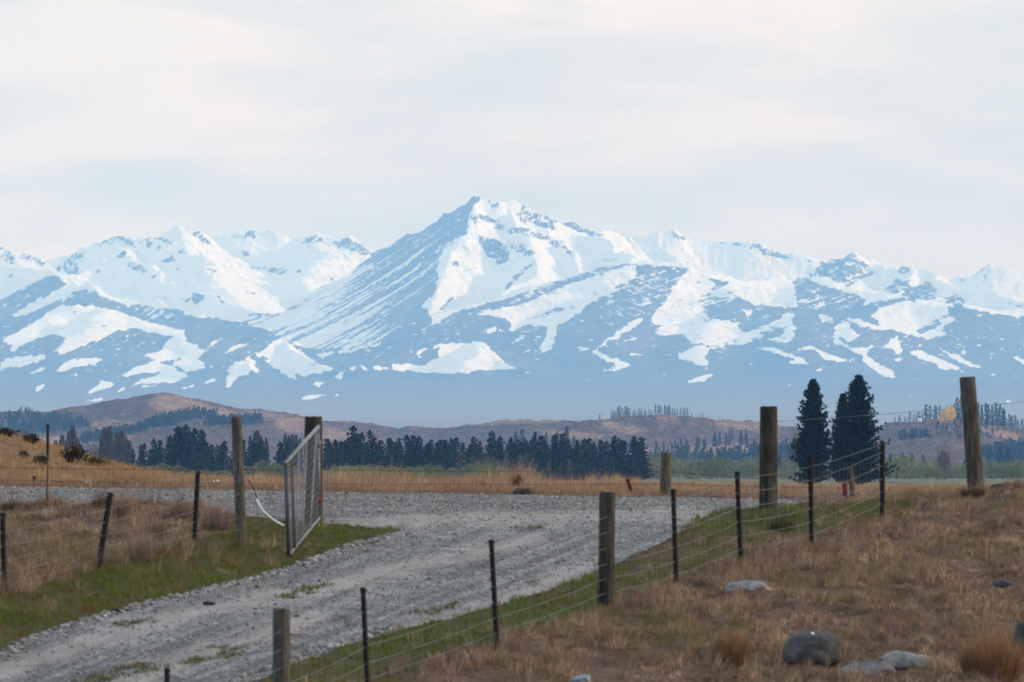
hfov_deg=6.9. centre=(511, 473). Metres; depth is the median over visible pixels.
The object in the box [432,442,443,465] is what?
conifer tree
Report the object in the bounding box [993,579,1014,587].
flat rock
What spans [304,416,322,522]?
gate post
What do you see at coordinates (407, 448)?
conifer tree
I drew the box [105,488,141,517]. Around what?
tussock
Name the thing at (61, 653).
gravel driveway
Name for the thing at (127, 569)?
verge grass
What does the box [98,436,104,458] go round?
poplar tree
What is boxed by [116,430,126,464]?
poplar tree
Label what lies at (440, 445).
conifer tree
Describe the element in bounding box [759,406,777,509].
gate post
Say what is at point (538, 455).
conifer tree
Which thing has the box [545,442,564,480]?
conifer tree
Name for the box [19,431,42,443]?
shrub
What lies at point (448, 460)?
conifer tree
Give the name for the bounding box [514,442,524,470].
conifer tree
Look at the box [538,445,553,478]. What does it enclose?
conifer tree
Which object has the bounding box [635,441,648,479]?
conifer tree
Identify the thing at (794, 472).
willow tree
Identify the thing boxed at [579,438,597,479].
conifer tree
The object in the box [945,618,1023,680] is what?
tussock
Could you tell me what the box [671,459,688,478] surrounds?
willow tree
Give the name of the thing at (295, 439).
poplar tree
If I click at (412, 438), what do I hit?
conifer tree
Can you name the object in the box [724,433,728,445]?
conifer tree
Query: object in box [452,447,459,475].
conifer tree
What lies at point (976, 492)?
tussock
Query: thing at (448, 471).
willow tree
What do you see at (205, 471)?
willow tree
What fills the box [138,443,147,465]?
conifer tree
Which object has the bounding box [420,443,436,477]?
conifer tree
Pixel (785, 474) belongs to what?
willow tree
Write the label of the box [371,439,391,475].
conifer tree
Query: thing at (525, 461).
larch tree
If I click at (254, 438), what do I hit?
poplar tree
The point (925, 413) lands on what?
hilltop conifer
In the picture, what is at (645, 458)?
conifer tree
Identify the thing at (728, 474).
willow tree
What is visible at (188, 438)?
conifer tree
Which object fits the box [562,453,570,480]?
conifer tree
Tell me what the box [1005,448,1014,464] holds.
conifer tree
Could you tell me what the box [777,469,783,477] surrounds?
willow tree
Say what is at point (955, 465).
willow tree
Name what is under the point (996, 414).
hilltop conifer
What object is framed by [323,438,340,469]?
conifer tree
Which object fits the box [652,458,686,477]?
willow tree
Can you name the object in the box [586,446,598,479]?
conifer tree
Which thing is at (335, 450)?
conifer tree
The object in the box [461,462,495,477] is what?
willow tree
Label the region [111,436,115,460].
poplar tree
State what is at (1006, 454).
conifer tree
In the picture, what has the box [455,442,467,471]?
conifer tree
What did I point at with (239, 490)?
wire fence
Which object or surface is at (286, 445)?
conifer tree
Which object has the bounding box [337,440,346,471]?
conifer tree
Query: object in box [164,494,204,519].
tussock
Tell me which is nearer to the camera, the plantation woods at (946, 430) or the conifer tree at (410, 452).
the conifer tree at (410, 452)
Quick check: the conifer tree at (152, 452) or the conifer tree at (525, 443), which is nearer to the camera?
the conifer tree at (525, 443)
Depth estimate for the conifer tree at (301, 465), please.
1561.84 m
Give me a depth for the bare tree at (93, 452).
1999.43 m
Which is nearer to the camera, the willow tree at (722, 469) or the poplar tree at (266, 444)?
the poplar tree at (266, 444)
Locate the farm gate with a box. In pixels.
[283,425,321,555]
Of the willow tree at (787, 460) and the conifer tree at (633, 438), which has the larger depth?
the willow tree at (787, 460)
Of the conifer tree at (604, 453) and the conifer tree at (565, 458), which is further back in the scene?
the conifer tree at (604, 453)
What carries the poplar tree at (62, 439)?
on the ground at (598, 667)
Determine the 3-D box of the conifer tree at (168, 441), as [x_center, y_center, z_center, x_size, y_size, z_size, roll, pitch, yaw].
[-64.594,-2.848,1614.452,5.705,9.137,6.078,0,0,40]
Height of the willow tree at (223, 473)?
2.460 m
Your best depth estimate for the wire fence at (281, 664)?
103.00 m
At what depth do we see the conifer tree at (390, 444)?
1540.14 m
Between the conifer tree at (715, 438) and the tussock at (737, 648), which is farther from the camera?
the conifer tree at (715, 438)
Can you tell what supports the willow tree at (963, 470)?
on the ground at (598, 667)
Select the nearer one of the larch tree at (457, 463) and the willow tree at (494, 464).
the willow tree at (494, 464)
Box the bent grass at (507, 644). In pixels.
[0,471,1023,681]
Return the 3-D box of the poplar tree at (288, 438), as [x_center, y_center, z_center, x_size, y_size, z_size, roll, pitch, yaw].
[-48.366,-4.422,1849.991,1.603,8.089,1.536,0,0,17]
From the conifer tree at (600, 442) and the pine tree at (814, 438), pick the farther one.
the conifer tree at (600, 442)
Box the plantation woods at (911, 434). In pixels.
[897,426,931,439]
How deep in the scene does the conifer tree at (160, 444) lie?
1675.82 m
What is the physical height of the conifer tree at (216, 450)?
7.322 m
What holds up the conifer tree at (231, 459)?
on the ground at (598, 667)
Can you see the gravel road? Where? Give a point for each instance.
(422, 517)
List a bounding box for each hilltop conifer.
[922,405,929,419]
[953,397,960,419]
[957,396,962,420]
[977,402,981,423]
[979,404,983,423]
[981,403,990,424]
[986,404,990,424]
[989,405,995,424]
[991,403,1000,424]
[997,404,1003,424]
[1000,408,1006,425]
[1007,414,1013,427]
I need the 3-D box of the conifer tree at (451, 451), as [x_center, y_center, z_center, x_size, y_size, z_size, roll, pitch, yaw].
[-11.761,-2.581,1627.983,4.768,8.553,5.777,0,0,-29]
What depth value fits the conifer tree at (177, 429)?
1695.73 m
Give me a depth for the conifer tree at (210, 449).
1643.71 m
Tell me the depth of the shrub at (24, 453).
154.93 m
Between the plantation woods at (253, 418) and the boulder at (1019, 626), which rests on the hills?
the plantation woods at (253, 418)
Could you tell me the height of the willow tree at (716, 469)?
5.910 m
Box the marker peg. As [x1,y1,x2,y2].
[842,482,847,498]
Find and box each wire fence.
[0,416,246,594]
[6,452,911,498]
[164,442,886,681]
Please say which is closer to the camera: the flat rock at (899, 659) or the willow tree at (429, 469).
the flat rock at (899, 659)
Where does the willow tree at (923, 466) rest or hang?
on the ground at (598, 667)
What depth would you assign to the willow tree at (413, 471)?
1319.33 m
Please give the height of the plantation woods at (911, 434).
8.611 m
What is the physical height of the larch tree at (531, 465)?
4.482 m
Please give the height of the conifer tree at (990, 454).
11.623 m
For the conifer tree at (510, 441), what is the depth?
1620.99 m
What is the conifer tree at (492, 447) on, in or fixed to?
on the ground at (598, 667)
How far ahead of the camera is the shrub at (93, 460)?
156.98 m
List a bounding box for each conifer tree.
[127,449,136,467]
[136,445,146,467]
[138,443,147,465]
[145,449,155,468]
[147,438,162,467]
[148,449,158,466]
[154,440,166,467]
[154,450,164,468]
[159,435,176,473]
[165,430,190,474]
[166,426,184,462]
[174,424,196,468]
[182,432,199,472]
[190,428,205,460]
[190,435,214,474]
[191,440,201,471]
[196,430,209,468]
[204,444,216,470]
[208,451,214,471]
[213,445,218,470]
[214,444,232,477]
[215,440,232,476]
[229,444,244,474]
[232,439,248,474]
[244,441,255,472]
[246,444,264,473]
[251,439,269,463]
[261,449,270,469]
[272,441,286,471]
[280,450,288,466]
[284,441,294,467]
[293,443,302,473]
[293,452,303,476]
[322,443,337,477]
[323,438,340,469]
[331,439,342,466]
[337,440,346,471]
[340,443,353,472]
[340,447,352,469]
[341,425,366,468]
[345,436,365,468]
[352,431,369,469]
[364,429,373,467]
[369,437,382,476]
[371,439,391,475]
[381,437,401,472]
[389,447,403,478]
[395,438,404,473]
[400,441,420,476]
[402,434,410,462]
[402,441,413,468]
[408,436,425,478]
[409,435,415,443]
[419,436,423,465]
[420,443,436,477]
[422,449,432,476]
[428,439,434,468]
[431,450,439,471]
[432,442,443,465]
[435,439,447,473]
[435,439,453,478]
[443,438,457,471]
[445,451,452,468]
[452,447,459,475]
[453,436,460,457]
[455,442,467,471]
[463,444,474,473]
[464,445,474,469]
[468,436,478,468]
[471,441,483,467]
[484,430,501,472]
[494,436,506,467]
[501,443,521,469]
[505,437,515,466]
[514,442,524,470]
[519,428,524,446]
[520,438,531,469]
[522,440,540,471]
[529,431,544,475]
[536,451,542,473]
[537,435,546,466]
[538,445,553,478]
[544,434,563,476]
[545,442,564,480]
[557,439,567,478]
[559,432,570,479]
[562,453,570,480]
[565,426,571,444]
[567,440,581,478]
[570,438,592,480]
[570,449,579,479]
[571,436,575,453]
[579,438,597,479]
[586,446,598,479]
[593,440,614,476]
[593,447,612,480]
[594,452,606,480]
[596,439,603,478]
[607,436,624,474]
[608,445,621,476]
[614,454,622,474]
[618,440,640,477]
[626,436,648,479]
[626,440,641,478]
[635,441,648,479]
[637,436,655,475]
[637,449,653,479]
[712,431,718,446]
[717,431,722,445]
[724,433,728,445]
[738,430,743,445]
[985,447,993,469]
[993,446,1004,467]
[1001,448,1010,466]
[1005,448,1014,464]
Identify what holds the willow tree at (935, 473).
on the ground at (598, 667)
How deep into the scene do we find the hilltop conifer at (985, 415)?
4994.75 m
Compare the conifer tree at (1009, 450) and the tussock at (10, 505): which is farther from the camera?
the conifer tree at (1009, 450)
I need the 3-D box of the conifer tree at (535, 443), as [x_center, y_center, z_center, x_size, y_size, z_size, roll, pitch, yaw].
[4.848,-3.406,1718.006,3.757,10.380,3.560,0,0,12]
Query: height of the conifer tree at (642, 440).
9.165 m
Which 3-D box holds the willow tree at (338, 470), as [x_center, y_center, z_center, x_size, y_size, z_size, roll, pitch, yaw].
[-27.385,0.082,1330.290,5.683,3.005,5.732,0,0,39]
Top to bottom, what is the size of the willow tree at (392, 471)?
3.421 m
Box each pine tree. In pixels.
[788,378,834,484]
[824,374,898,484]
[829,393,856,482]
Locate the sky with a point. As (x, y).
(890, 133)
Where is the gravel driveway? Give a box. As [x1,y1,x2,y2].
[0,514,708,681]
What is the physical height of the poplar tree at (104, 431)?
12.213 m
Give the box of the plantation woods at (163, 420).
[79,405,219,443]
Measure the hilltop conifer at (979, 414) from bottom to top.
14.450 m
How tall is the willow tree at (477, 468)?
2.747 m
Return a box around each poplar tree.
[58,435,65,447]
[65,430,73,447]
[67,424,77,448]
[98,426,106,451]
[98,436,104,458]
[103,426,114,461]
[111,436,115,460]
[114,433,119,462]
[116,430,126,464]
[124,440,133,463]
[247,436,251,466]
[252,432,257,442]
[254,430,260,461]
[263,437,269,466]
[282,434,286,460]
[286,435,290,462]
[289,434,295,459]
[293,434,298,464]
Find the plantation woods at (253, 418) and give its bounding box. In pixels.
[201,410,263,426]
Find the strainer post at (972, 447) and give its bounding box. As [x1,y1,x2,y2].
[960,376,983,486]
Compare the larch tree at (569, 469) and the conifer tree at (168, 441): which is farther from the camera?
the conifer tree at (168, 441)
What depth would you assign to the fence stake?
123.55 m
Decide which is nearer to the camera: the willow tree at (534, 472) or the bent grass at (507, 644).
the bent grass at (507, 644)
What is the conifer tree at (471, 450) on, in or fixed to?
on the ground at (598, 667)
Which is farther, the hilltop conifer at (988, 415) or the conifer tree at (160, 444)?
the hilltop conifer at (988, 415)
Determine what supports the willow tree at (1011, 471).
on the ground at (598, 667)
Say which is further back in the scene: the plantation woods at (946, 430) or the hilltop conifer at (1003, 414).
the hilltop conifer at (1003, 414)
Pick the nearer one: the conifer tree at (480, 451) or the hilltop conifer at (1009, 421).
the conifer tree at (480, 451)
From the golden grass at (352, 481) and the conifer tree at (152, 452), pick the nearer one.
the golden grass at (352, 481)
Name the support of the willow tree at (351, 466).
on the ground at (598, 667)
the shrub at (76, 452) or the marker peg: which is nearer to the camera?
the marker peg
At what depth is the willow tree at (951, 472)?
1969.18 m
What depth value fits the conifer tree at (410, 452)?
1572.61 m
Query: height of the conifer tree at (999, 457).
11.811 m
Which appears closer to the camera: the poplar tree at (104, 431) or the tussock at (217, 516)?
the tussock at (217, 516)
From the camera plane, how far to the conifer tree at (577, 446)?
1672.98 m
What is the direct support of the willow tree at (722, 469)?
on the ground at (598, 667)
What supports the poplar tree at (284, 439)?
on the ground at (598, 667)
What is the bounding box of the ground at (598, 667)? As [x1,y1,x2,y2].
[0,435,1023,681]
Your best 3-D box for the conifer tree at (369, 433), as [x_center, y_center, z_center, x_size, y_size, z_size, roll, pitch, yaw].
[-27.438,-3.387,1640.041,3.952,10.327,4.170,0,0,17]
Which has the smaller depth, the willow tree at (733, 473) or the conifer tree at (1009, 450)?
the willow tree at (733, 473)
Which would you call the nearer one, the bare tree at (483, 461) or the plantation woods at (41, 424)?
the bare tree at (483, 461)
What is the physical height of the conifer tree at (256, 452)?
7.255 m
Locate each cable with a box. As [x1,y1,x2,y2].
[247,479,283,525]
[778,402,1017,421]
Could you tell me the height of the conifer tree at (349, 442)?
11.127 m
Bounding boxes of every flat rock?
[571,674,590,681]
[726,580,771,593]
[837,661,895,677]
[879,651,931,668]
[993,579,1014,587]
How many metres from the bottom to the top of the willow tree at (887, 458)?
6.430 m
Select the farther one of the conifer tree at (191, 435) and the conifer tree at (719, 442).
the conifer tree at (719, 442)
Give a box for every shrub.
[0,427,21,436]
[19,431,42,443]
[19,450,28,456]
[32,451,46,465]
[58,440,90,462]
[84,455,111,465]
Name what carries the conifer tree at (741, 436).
on the ground at (598, 667)
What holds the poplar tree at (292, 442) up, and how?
on the ground at (598, 667)
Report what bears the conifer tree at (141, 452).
on the ground at (598, 667)
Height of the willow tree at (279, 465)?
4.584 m
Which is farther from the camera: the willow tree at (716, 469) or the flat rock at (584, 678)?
the willow tree at (716, 469)
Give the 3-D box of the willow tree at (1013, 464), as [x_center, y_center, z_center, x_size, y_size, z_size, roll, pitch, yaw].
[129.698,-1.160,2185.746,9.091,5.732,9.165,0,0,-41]
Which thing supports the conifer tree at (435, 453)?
on the ground at (598, 667)
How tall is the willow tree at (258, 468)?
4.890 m
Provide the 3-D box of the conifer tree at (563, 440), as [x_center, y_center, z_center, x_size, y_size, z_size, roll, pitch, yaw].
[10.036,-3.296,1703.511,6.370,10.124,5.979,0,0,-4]
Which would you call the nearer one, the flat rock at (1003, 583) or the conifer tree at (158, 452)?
the flat rock at (1003, 583)
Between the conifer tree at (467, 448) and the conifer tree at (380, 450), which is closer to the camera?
the conifer tree at (467, 448)
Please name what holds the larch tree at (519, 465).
on the ground at (598, 667)
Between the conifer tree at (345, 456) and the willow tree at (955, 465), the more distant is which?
the willow tree at (955, 465)
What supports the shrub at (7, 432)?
on the ground at (598, 667)
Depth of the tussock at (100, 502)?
122.91 m
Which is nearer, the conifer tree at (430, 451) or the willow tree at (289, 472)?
the willow tree at (289, 472)
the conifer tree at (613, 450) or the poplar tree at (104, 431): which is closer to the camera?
the conifer tree at (613, 450)
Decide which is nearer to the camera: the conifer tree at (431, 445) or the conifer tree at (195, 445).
the conifer tree at (195, 445)
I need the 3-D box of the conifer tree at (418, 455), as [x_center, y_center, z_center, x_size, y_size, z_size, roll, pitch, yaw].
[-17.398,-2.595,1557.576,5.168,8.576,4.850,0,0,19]
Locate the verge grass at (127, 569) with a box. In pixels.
[0,497,910,681]
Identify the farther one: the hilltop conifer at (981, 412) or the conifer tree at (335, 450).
the hilltop conifer at (981, 412)
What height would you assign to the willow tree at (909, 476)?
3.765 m
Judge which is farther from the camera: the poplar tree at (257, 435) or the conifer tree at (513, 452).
the poplar tree at (257, 435)
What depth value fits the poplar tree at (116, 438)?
1908.45 m
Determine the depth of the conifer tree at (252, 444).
1705.93 m
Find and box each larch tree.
[455,451,467,474]
[502,451,510,473]
[513,453,524,477]
[521,453,532,475]
[530,457,537,474]
[545,460,552,479]
[557,463,564,479]
[564,458,574,479]
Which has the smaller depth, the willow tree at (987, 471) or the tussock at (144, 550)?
the tussock at (144, 550)
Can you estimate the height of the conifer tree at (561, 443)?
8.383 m
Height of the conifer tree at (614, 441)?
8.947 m
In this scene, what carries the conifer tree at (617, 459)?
on the ground at (598, 667)
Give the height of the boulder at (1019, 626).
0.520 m
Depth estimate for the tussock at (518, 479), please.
145.97 m
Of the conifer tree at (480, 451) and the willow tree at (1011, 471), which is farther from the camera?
the willow tree at (1011, 471)
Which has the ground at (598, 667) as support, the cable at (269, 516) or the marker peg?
the marker peg
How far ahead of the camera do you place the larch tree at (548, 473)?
1515.83 m
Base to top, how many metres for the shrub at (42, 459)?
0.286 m
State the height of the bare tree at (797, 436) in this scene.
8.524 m
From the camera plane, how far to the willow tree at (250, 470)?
1499.23 m
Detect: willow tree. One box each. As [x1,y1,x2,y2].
[145,462,186,473]
[192,468,216,476]
[213,470,231,476]
[244,465,265,476]
[245,459,283,477]
[252,462,296,476]
[274,467,302,477]
[323,465,350,477]
[334,464,365,474]
[343,465,371,477]
[354,464,385,479]
[378,465,407,479]
[393,466,423,477]
[412,464,443,479]
[438,467,464,479]
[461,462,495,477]
[462,467,488,478]
[482,461,514,478]
[515,468,546,478]
[645,456,660,478]
[647,454,675,478]
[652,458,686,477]
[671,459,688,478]
[678,457,716,478]
[680,466,702,479]
[698,454,735,478]
[700,458,727,478]
[720,466,734,478]
[730,461,758,478]
[734,456,759,478]
[777,468,790,478]
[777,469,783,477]
[780,457,802,477]
[781,461,801,478]
[818,459,832,478]
[879,453,916,479]
[885,456,907,477]
[898,465,923,478]
[908,459,936,475]
[910,456,943,478]
[924,467,947,478]
[939,467,956,478]
[945,463,966,478]
[955,464,966,478]
[982,458,1007,478]
[987,462,1018,479]
[997,462,1022,478]
[1004,458,1023,478]
[1013,460,1023,476]
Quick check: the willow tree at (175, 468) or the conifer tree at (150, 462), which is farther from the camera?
the conifer tree at (150, 462)
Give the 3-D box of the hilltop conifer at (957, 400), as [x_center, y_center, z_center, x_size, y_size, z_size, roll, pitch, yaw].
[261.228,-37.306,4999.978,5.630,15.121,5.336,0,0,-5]
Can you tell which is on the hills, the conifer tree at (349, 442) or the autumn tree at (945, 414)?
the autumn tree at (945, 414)
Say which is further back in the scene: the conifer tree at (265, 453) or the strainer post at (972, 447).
the conifer tree at (265, 453)
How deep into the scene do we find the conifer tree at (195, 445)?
1635.74 m
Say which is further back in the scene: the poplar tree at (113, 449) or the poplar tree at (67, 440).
the poplar tree at (67, 440)
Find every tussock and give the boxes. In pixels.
[0,499,32,509]
[83,488,117,508]
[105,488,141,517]
[125,521,158,561]
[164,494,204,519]
[200,497,234,529]
[509,471,524,486]
[708,624,765,664]
[764,510,798,532]
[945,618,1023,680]
[952,482,990,497]
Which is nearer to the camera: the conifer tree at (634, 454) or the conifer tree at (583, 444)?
the conifer tree at (583, 444)
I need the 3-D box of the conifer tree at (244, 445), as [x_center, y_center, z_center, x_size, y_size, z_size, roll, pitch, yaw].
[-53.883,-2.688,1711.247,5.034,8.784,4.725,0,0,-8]
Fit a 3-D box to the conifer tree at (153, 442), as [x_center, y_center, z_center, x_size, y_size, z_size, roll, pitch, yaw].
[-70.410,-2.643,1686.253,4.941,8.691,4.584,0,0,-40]
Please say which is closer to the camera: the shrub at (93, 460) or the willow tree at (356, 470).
the shrub at (93, 460)
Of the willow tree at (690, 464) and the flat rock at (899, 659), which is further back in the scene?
the willow tree at (690, 464)
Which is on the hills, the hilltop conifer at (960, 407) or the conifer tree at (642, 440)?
the hilltop conifer at (960, 407)
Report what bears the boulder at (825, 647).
on the ground at (598, 667)
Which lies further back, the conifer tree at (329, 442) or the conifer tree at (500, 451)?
the conifer tree at (500, 451)
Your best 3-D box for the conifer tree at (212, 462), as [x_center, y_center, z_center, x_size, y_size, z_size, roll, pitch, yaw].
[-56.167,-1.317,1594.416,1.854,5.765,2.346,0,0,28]
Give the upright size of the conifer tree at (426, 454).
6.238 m
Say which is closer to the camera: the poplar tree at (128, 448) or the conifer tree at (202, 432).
the conifer tree at (202, 432)
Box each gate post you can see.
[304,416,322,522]
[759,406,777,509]
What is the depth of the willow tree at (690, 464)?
2028.48 m
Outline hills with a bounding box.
[0,392,1023,474]
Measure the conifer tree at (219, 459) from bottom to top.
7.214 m
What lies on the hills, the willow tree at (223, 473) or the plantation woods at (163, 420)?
the plantation woods at (163, 420)
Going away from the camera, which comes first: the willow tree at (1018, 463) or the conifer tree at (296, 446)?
the conifer tree at (296, 446)
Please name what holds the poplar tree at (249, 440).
on the ground at (598, 667)
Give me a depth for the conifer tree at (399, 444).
1626.17 m
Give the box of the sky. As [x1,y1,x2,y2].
[0,0,1023,280]
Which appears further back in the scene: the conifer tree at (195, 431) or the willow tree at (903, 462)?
the willow tree at (903, 462)
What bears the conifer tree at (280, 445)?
on the ground at (598, 667)
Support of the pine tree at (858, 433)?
on the ground at (598, 667)
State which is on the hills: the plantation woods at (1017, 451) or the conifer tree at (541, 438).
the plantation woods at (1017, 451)
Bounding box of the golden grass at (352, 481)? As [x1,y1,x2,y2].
[0,429,1016,499]
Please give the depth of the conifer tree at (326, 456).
1593.15 m
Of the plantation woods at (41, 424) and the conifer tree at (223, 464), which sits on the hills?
the plantation woods at (41, 424)
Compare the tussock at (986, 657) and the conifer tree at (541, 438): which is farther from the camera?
the conifer tree at (541, 438)
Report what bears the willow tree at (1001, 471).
on the ground at (598, 667)
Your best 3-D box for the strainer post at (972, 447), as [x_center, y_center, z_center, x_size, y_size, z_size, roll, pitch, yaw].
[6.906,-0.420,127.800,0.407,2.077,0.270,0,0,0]
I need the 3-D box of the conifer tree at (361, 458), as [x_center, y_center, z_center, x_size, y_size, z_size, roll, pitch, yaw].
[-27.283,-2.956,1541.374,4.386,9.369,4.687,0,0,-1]
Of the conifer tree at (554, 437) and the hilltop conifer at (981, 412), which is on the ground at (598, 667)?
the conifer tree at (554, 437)
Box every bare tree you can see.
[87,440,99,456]
[465,453,498,472]
[787,422,800,472]
[934,440,953,479]
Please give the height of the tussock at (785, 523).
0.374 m
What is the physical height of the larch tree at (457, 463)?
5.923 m
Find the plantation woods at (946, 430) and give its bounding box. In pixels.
[935,420,1002,439]
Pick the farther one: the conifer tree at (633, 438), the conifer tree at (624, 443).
the conifer tree at (633, 438)
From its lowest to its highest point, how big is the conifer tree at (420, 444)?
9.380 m
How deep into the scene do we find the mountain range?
25865.47 m
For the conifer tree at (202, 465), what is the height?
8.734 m
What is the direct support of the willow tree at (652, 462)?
on the ground at (598, 667)
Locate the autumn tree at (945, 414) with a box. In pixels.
[938,406,956,421]
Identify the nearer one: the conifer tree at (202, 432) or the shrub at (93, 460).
the shrub at (93, 460)
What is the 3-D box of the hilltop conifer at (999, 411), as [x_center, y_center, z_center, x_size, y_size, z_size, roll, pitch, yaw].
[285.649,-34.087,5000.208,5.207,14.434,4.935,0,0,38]
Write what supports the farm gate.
attached to the gate post at (312, 423)
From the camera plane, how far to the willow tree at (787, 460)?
2159.17 m
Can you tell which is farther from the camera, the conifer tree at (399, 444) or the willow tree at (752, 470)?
the willow tree at (752, 470)
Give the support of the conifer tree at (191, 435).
on the ground at (598, 667)
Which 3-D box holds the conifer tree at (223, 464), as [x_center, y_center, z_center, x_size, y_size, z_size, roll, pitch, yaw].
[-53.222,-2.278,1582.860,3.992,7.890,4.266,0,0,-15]
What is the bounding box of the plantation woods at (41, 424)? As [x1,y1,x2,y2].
[0,407,90,434]
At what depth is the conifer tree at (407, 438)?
1645.73 m
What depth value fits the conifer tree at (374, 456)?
1576.21 m
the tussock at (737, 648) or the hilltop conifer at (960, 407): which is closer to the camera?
the tussock at (737, 648)
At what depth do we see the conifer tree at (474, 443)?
1624.79 m
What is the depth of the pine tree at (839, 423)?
805.68 m
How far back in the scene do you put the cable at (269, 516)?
116.39 m
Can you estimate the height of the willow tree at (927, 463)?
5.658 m
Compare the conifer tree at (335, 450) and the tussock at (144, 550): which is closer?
the tussock at (144, 550)
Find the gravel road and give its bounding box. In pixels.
[0,487,790,522]
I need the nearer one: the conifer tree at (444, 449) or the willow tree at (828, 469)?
the conifer tree at (444, 449)
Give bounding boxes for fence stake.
[45,424,50,504]
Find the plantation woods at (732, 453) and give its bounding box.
[648,437,828,462]
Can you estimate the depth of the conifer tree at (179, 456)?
1603.75 m
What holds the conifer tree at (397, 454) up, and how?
on the ground at (598, 667)
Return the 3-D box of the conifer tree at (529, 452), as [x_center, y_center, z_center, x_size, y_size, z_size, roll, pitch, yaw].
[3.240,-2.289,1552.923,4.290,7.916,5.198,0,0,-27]
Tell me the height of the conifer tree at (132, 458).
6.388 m
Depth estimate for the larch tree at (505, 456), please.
1505.40 m
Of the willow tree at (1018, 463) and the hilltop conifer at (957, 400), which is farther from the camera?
the hilltop conifer at (957, 400)
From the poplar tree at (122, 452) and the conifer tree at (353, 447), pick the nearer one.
the conifer tree at (353, 447)
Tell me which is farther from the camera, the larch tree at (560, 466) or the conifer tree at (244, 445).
the conifer tree at (244, 445)
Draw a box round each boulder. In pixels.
[783,631,841,667]
[1011,621,1023,656]
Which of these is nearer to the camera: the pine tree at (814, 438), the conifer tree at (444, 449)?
the pine tree at (814, 438)
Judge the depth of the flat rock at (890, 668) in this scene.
95.17 m
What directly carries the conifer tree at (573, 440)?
on the ground at (598, 667)
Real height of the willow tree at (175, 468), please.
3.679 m
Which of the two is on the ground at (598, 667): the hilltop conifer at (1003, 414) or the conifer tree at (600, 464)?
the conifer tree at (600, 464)
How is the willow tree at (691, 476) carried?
on the ground at (598, 667)
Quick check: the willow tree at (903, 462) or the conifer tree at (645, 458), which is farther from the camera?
the willow tree at (903, 462)
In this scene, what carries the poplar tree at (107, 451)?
on the ground at (598, 667)
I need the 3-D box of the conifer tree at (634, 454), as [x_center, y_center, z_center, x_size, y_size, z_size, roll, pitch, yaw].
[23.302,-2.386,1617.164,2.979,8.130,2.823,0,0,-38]
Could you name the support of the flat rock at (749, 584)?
on the ground at (598, 667)
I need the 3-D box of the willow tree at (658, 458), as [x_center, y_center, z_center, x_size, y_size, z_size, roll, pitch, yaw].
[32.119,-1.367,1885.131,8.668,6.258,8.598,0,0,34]
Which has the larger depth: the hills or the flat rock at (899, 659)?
the hills
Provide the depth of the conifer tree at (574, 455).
1635.35 m
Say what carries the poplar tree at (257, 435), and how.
on the ground at (598, 667)
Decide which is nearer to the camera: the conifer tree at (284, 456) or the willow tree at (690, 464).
the conifer tree at (284, 456)
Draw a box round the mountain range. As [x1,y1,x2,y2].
[0,195,1023,432]
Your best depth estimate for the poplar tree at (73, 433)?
1812.30 m
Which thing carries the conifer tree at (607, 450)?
on the ground at (598, 667)
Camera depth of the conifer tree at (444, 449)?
1544.64 m
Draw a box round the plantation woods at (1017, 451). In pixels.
[981,437,1023,462]
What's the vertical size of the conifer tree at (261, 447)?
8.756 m
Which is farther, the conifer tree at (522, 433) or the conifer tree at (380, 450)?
the conifer tree at (522, 433)
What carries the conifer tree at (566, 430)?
on the ground at (598, 667)
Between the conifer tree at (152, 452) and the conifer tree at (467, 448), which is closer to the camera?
the conifer tree at (467, 448)
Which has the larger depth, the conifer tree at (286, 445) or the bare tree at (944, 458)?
the conifer tree at (286, 445)
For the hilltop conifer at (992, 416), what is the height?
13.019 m
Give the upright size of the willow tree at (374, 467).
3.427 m
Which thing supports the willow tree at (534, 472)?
on the ground at (598, 667)
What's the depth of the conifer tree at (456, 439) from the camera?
1745.71 m

